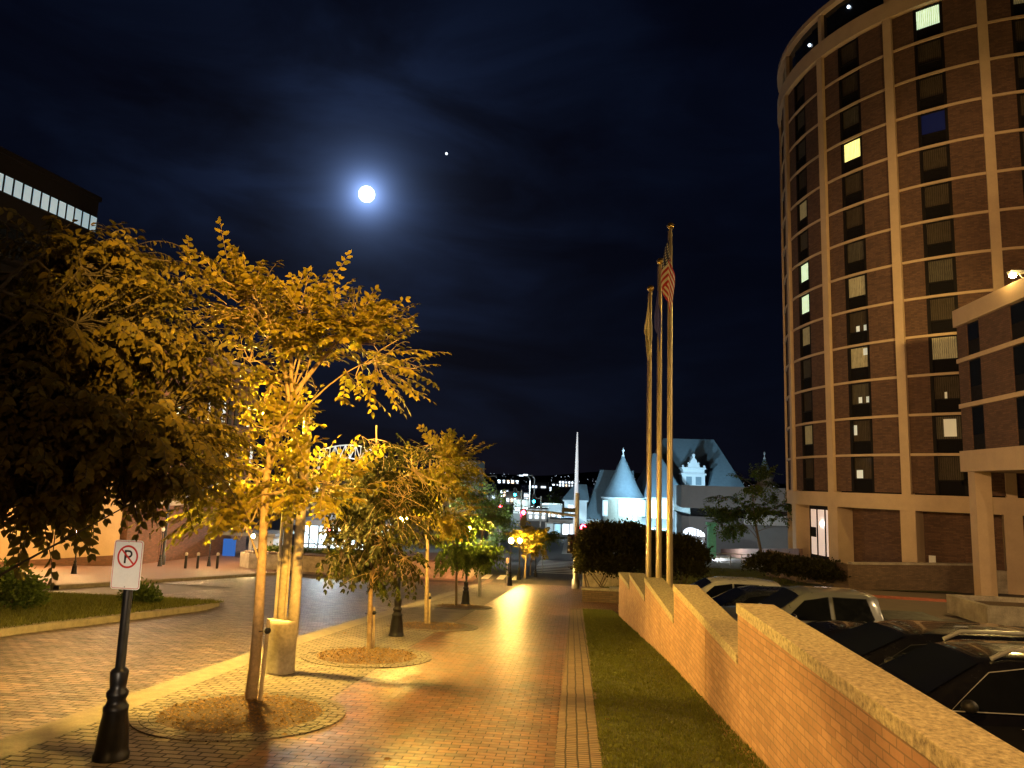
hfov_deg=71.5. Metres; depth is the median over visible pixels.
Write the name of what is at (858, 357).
window
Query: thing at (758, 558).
bank shrub
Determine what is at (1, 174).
window
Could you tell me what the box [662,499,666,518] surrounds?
window
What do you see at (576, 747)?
paver strip
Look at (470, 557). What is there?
street tree
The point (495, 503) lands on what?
junction tree
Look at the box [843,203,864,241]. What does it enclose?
window
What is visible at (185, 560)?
bollard
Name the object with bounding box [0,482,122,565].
flank building
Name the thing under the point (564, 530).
window
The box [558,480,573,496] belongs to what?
building
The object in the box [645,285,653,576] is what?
flagpole
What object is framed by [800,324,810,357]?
window
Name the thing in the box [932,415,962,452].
window
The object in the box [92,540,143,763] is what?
no parking sign
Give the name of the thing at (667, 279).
flag
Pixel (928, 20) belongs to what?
window
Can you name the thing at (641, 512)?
window
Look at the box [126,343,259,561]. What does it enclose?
brown building
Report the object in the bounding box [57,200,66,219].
window
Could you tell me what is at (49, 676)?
brick road
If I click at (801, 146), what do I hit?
window
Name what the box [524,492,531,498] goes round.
building
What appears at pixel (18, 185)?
window
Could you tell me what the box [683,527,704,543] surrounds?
arched kiosk
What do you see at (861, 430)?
window
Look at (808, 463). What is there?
window
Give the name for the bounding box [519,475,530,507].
street light
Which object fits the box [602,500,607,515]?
window
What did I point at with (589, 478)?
hills
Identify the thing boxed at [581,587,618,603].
end wall
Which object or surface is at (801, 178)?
window
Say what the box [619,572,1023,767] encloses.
brick parapet
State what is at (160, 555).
lamp post
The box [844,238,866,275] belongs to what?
window
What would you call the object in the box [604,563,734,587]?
lawn
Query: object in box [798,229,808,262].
window
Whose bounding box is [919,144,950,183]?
window
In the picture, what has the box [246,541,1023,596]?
cross street
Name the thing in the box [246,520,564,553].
street
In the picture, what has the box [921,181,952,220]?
window
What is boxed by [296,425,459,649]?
street tree
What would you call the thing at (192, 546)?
street wall
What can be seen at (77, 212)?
window
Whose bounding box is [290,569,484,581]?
corner apron
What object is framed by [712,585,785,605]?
parked suv
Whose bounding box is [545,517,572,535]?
storefront
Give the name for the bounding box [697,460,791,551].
lawn tree
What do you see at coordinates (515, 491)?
traffic signal
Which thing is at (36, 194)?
window
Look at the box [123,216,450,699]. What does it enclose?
street tree
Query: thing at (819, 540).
lobby window
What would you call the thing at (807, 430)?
window
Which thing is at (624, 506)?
window
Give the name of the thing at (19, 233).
window
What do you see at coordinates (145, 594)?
island shrub
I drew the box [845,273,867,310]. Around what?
window
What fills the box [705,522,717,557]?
green post
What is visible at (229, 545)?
shelter
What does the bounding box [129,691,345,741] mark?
tree pit
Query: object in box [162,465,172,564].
tall street light
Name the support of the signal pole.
on the walk end
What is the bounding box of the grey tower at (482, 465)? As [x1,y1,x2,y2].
[424,461,487,521]
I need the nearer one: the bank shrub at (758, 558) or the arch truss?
the bank shrub at (758, 558)
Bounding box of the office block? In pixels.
[0,146,101,395]
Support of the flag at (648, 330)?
attached to the flagpole at (650, 288)
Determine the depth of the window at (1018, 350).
37.64 m
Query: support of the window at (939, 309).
in the hotel tower at (901, 133)
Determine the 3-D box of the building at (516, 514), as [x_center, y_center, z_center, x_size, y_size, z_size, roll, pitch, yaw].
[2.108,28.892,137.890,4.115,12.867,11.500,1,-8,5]
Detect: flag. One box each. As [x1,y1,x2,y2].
[644,296,651,359]
[654,293,661,349]
[661,232,674,310]
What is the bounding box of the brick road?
[0,575,474,738]
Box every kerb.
[0,579,492,757]
[0,592,219,636]
[59,570,290,589]
[873,595,946,601]
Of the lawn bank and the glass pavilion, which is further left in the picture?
the glass pavilion
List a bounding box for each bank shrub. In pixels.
[740,549,785,581]
[762,552,824,583]
[797,555,850,585]
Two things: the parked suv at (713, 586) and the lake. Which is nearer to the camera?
the parked suv at (713, 586)
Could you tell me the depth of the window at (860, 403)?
54.30 m
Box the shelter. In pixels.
[222,529,294,555]
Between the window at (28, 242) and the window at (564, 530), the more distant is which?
the window at (564, 530)
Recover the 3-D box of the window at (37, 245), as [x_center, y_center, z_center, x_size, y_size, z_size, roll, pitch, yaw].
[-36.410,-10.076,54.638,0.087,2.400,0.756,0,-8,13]
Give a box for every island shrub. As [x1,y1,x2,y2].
[0,557,51,610]
[116,577,163,603]
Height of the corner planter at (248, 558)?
1.605 m
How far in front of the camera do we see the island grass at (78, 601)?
18.32 m
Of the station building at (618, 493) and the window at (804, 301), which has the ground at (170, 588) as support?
the station building at (618, 493)
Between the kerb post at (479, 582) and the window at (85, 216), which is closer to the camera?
the kerb post at (479, 582)
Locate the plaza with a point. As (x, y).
(228, 565)
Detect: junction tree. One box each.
[448,483,499,544]
[457,478,525,541]
[457,500,515,547]
[465,507,524,556]
[534,487,563,516]
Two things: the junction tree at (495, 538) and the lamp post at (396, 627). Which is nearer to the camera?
the lamp post at (396, 627)
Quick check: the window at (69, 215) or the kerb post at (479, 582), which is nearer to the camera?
the kerb post at (479, 582)
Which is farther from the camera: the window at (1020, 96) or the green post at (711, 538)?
the green post at (711, 538)
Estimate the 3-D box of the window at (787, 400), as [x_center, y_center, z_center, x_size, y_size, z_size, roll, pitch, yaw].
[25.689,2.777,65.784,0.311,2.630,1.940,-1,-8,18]
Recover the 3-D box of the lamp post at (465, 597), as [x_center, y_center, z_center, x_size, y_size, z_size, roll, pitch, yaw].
[-1.639,6.529,25.883,0.339,2.914,0.339,1,-8,5]
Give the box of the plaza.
[1,546,280,584]
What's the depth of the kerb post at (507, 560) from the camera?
45.28 m
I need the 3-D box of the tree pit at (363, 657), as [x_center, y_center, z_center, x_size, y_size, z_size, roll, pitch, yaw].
[-2.565,4.816,12.624,2.290,0.227,2.291,1,-8,5]
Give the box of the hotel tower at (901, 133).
[777,0,1023,594]
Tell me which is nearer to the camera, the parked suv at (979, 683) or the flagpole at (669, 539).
the parked suv at (979, 683)
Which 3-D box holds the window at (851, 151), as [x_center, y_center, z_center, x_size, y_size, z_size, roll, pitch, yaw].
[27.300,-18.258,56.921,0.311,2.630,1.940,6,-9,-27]
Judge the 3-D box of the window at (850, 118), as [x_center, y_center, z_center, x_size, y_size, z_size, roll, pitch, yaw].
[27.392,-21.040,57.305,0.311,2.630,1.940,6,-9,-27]
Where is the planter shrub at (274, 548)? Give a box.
[257,541,358,554]
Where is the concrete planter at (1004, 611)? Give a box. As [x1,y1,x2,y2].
[946,594,1023,626]
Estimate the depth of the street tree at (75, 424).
5.52 m
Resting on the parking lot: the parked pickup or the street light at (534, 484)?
the parked pickup
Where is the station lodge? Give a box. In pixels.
[562,484,589,529]
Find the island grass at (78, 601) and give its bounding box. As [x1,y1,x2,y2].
[0,591,223,627]
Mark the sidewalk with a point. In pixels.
(400, 717)
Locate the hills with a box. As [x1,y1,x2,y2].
[254,470,785,487]
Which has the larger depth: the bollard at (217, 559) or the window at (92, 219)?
the window at (92, 219)
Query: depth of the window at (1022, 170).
48.86 m
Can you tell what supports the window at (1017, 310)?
in the hotel wing
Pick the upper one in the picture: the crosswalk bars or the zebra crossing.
the zebra crossing
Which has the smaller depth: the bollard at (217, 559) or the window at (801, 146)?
the bollard at (217, 559)
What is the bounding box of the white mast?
[573,432,577,533]
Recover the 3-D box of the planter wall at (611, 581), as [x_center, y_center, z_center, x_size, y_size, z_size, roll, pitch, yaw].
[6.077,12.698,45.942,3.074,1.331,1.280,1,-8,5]
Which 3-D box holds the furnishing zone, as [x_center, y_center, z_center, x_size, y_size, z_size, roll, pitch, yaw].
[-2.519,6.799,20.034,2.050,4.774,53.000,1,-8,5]
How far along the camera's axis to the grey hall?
87.09 m
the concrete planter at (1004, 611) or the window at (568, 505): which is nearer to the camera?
the concrete planter at (1004, 611)
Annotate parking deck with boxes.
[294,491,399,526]
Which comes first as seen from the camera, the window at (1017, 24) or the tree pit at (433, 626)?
the tree pit at (433, 626)
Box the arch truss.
[315,444,386,490]
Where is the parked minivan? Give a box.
[829,619,1023,666]
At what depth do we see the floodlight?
38.49 m
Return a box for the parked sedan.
[805,619,866,636]
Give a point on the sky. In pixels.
(572, 133)
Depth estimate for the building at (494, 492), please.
208.78 m
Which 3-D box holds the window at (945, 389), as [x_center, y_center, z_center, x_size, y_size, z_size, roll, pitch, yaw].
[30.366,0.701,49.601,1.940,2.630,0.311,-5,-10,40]
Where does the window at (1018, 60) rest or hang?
in the hotel tower at (901, 133)
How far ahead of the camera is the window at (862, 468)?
53.52 m
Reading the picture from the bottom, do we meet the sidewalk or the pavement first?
the sidewalk
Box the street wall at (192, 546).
[120,500,228,563]
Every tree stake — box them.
[258,619,270,700]
[365,607,375,647]
[424,593,430,622]
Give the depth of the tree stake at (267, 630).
9.00 m
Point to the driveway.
(936, 609)
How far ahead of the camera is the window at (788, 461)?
65.77 m
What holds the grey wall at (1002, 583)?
on the ground at (170, 588)
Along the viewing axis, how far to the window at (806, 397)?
60.17 m
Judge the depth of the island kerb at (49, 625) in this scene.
16.50 m
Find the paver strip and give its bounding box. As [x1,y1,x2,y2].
[555,609,605,767]
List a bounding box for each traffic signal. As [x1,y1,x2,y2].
[513,488,521,528]
[532,494,541,527]
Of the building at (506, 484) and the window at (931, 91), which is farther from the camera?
the building at (506, 484)
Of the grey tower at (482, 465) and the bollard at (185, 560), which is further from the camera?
the grey tower at (482, 465)
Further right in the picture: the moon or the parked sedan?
the parked sedan
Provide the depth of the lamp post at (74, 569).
35.34 m
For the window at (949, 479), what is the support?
in the hotel tower at (901, 133)
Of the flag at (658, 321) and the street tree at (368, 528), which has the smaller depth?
the street tree at (368, 528)
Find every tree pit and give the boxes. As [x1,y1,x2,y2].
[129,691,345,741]
[300,646,431,667]
[387,621,478,631]
[430,603,491,609]
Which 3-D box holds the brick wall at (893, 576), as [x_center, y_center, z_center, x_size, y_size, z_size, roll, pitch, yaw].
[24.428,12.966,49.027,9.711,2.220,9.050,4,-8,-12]
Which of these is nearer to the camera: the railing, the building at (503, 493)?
the railing
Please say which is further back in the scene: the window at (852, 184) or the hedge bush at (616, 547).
the window at (852, 184)
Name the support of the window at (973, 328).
in the hotel wing
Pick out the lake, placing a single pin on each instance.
(524, 487)
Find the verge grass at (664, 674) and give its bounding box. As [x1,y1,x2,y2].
[582,608,769,767]
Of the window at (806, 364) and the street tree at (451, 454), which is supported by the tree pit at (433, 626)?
the street tree at (451, 454)
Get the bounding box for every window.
[0,172,3,191]
[0,222,7,255]
[2,174,13,195]
[5,225,16,258]
[12,179,23,200]
[13,229,26,262]
[21,183,32,204]
[23,233,34,263]
[30,187,41,208]
[33,241,43,259]
[39,192,49,211]
[48,195,58,215]
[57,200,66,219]
[65,203,74,222]
[73,207,82,226]
[81,211,89,229]
[88,214,96,231]
[227,401,232,424]
[233,402,238,425]
[545,522,561,535]
[553,522,567,535]
[561,522,572,535]
[567,503,573,517]
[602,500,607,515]
[618,500,631,516]
[638,500,644,515]
[651,499,656,517]
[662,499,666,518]
[787,400,788,426]
[788,461,789,489]
[794,77,804,111]
[795,106,805,141]
[795,136,805,171]
[796,166,806,200]
[797,198,807,232]
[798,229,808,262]
[798,260,809,293]
[799,292,809,325]
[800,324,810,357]
[800,357,811,389]
[801,390,812,422]
[802,424,813,455]
[803,458,814,489]
[809,505,828,559]
[838,37,858,76]
[839,69,859,108]
[840,102,861,141]
[841,135,862,174]
[842,169,863,207]
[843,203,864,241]
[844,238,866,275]
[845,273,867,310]
[846,309,868,345]
[847,345,870,380]
[848,381,871,417]
[850,419,872,453]
[851,456,874,491]
[912,1,942,41]
[914,36,944,76]
[916,71,946,111]
[917,107,948,147]
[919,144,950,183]
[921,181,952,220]
[923,218,954,257]
[924,256,957,295]
[926,295,957,333]
[928,335,958,372]
[930,374,960,412]
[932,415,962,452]
[934,456,968,494]
[967,320,979,354]
[969,358,982,400]
[972,405,985,449]
[1010,0,1023,16]
[1010,300,1023,339]
[1011,18,1023,52]
[1013,343,1023,391]
[1014,55,1023,90]
[1016,396,1023,445]
[1017,93,1023,127]
[1019,131,1023,166]
[1022,170,1023,195]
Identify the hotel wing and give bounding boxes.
[952,277,1023,595]
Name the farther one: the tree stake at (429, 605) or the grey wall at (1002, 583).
the grey wall at (1002, 583)
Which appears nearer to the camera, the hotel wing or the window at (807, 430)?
the hotel wing
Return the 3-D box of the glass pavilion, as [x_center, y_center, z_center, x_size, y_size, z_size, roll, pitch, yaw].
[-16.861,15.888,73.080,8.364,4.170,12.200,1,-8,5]
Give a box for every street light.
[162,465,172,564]
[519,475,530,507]
[523,474,534,506]
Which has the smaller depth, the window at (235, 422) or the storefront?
the window at (235, 422)
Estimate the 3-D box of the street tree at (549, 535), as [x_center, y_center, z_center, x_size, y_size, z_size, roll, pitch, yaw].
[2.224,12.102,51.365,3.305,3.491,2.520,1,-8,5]
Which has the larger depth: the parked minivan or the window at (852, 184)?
the window at (852, 184)
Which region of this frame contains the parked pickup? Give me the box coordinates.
[721,586,945,622]
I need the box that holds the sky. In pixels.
[0,0,829,483]
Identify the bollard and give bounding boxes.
[184,552,187,568]
[196,552,199,568]
[216,553,219,568]
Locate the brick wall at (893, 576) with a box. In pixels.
[766,550,973,592]
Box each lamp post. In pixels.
[70,545,77,573]
[157,527,164,565]
[207,539,210,565]
[388,518,406,636]
[461,526,470,603]
[507,536,512,585]
[516,538,521,579]
[533,557,536,576]
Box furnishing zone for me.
[0,582,520,767]
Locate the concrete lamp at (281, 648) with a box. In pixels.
[252,401,311,674]
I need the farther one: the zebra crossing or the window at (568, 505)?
the window at (568, 505)
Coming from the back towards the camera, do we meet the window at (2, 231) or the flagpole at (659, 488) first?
the window at (2, 231)
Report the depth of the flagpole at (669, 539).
26.66 m
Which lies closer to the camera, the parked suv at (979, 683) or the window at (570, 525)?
the parked suv at (979, 683)
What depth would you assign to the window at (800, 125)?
63.63 m
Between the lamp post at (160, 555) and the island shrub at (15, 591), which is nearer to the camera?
the island shrub at (15, 591)
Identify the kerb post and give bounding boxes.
[478,571,480,595]
[506,558,508,582]
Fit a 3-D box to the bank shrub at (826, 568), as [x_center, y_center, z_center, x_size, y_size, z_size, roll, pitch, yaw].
[20.054,11.953,45.284,4.067,1.908,3.821,1,-8,5]
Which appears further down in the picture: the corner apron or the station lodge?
the corner apron
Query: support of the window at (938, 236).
in the hotel tower at (901, 133)
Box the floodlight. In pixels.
[1006,270,1023,277]
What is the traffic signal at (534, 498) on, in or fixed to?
on the street at (555, 548)
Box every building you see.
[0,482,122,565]
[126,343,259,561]
[487,490,499,505]
[496,479,520,490]
[500,489,511,501]
[503,491,523,511]
[511,499,532,526]
[523,507,548,530]
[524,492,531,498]
[530,482,548,497]
[542,503,562,516]
[552,482,558,492]
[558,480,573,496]
[586,438,773,531]
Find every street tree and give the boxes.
[0,207,289,591]
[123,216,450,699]
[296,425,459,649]
[385,424,495,623]
[419,511,515,605]
[504,521,550,577]
[529,526,564,574]
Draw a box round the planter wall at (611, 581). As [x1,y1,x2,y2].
[582,569,618,586]
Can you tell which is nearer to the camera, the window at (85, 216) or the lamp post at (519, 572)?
the lamp post at (519, 572)
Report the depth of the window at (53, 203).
55.92 m
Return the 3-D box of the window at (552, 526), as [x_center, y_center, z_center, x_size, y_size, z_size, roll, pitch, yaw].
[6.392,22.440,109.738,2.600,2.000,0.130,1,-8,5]
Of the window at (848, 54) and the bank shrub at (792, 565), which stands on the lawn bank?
the bank shrub at (792, 565)
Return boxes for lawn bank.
[705,562,963,593]
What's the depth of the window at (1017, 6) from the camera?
50.58 m
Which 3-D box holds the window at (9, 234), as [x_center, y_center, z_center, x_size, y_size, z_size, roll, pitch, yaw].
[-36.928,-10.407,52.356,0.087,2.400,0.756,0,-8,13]
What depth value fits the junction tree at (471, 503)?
61.16 m
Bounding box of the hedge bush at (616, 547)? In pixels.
[570,516,714,587]
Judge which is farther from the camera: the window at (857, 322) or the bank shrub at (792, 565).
the window at (857, 322)
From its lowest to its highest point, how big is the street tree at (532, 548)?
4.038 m
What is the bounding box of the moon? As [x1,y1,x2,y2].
[358,186,374,202]
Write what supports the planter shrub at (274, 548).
on the corner planter at (248, 558)
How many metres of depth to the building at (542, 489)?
415.37 m
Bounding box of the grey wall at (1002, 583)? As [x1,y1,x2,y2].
[997,570,1007,593]
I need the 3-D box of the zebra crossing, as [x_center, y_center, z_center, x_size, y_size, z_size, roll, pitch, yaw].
[4.162,15.588,60.641,4.100,0.381,12.700,1,-8,5]
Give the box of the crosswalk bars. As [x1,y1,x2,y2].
[482,574,516,579]
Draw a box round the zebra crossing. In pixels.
[533,560,572,573]
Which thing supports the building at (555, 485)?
on the ground at (170, 588)
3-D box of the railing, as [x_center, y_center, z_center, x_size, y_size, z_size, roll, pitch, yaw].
[21.298,15.723,62.861,7.877,1.276,0.080,1,-8,5]
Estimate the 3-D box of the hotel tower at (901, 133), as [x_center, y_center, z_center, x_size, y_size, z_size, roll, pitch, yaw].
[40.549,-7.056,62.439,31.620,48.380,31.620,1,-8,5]
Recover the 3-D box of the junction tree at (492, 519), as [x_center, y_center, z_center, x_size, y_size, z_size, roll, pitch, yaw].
[-2.607,12.029,57.523,6.124,5.308,4.652,1,-8,5]
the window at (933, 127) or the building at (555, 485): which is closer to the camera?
the window at (933, 127)
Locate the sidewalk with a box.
[227,584,569,767]
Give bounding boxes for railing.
[714,553,750,565]
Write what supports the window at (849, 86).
in the hotel tower at (901, 133)
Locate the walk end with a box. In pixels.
[488,584,618,611]
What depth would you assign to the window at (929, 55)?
53.06 m
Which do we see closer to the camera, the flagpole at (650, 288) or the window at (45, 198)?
the flagpole at (650, 288)
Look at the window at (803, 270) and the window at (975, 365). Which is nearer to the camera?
the window at (975, 365)
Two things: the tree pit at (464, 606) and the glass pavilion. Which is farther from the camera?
the glass pavilion
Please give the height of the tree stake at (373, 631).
0.765 m
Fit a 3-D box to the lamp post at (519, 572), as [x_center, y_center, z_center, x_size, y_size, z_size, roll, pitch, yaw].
[0.506,11.822,48.319,0.337,2.892,0.337,1,-8,5]
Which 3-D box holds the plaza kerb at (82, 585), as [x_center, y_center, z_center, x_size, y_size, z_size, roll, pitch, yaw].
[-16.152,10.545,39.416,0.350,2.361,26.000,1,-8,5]
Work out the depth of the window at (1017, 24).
50.32 m
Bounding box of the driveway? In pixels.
[782,586,1023,619]
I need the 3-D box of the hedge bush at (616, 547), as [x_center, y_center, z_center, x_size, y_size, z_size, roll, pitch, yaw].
[7.640,9.845,41.675,8.582,4.145,5.907,1,-8,5]
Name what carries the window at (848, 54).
in the hotel tower at (901, 133)
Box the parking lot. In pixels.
[944,619,1023,628]
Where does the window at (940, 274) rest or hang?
in the hotel tower at (901, 133)
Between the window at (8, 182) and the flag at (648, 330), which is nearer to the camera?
the flag at (648, 330)
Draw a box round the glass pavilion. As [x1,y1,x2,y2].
[293,514,392,548]
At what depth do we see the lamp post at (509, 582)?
42.28 m
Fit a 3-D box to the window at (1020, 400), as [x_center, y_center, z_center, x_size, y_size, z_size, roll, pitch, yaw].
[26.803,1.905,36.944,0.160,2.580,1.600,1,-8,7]
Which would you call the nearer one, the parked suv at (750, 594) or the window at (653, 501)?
the parked suv at (750, 594)
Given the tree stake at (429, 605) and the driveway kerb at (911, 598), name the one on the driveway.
the driveway kerb at (911, 598)
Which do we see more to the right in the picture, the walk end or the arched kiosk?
the arched kiosk
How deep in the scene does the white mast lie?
94.64 m
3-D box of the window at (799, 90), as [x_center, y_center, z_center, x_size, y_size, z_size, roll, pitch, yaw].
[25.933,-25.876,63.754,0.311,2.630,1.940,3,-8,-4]
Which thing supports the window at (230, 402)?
in the brown building at (241, 544)
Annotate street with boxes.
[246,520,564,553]
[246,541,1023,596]
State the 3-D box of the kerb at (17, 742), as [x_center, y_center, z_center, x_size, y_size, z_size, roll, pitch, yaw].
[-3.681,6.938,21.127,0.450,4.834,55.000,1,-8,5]
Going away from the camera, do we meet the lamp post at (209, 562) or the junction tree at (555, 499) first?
the lamp post at (209, 562)
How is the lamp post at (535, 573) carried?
on the cross street at (552, 578)
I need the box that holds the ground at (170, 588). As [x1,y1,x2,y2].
[0,483,741,767]
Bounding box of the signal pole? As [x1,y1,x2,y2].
[519,493,585,588]
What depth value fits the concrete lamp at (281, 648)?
11.05 m
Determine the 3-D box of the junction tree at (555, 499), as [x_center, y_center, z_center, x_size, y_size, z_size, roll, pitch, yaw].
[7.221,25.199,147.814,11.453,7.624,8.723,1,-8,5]
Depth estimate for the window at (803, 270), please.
61.71 m
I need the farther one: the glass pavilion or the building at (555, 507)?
the building at (555, 507)
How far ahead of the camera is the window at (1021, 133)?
49.18 m
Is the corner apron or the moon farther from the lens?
the moon
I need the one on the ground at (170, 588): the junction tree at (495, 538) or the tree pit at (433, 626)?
the junction tree at (495, 538)
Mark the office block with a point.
(33, 193)
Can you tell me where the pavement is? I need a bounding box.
[562,539,571,553]
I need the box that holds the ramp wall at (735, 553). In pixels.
[721,549,802,557]
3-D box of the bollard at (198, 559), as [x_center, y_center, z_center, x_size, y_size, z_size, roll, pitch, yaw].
[-21.239,11.934,48.077,0.200,1.060,0.200,1,-8,5]
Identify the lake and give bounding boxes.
[251,476,593,493]
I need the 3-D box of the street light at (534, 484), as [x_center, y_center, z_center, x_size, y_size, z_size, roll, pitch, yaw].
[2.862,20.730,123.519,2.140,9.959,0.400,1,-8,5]
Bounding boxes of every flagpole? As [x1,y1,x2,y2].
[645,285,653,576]
[656,258,662,577]
[666,222,673,588]
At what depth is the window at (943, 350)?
50.04 m
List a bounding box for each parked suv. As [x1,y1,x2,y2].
[690,576,781,597]
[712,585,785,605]
[879,629,1023,752]
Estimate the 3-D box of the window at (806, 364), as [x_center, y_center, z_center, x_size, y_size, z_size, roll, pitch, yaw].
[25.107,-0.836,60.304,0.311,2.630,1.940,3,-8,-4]
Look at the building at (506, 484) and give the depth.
695.58 m
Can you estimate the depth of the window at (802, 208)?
62.51 m
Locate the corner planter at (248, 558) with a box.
[239,547,475,579]
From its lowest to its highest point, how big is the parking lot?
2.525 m
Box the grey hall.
[673,485,787,552]
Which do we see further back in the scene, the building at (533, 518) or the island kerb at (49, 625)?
the building at (533, 518)
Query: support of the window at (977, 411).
in the hotel wing
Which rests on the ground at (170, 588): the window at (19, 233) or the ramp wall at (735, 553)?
the ramp wall at (735, 553)

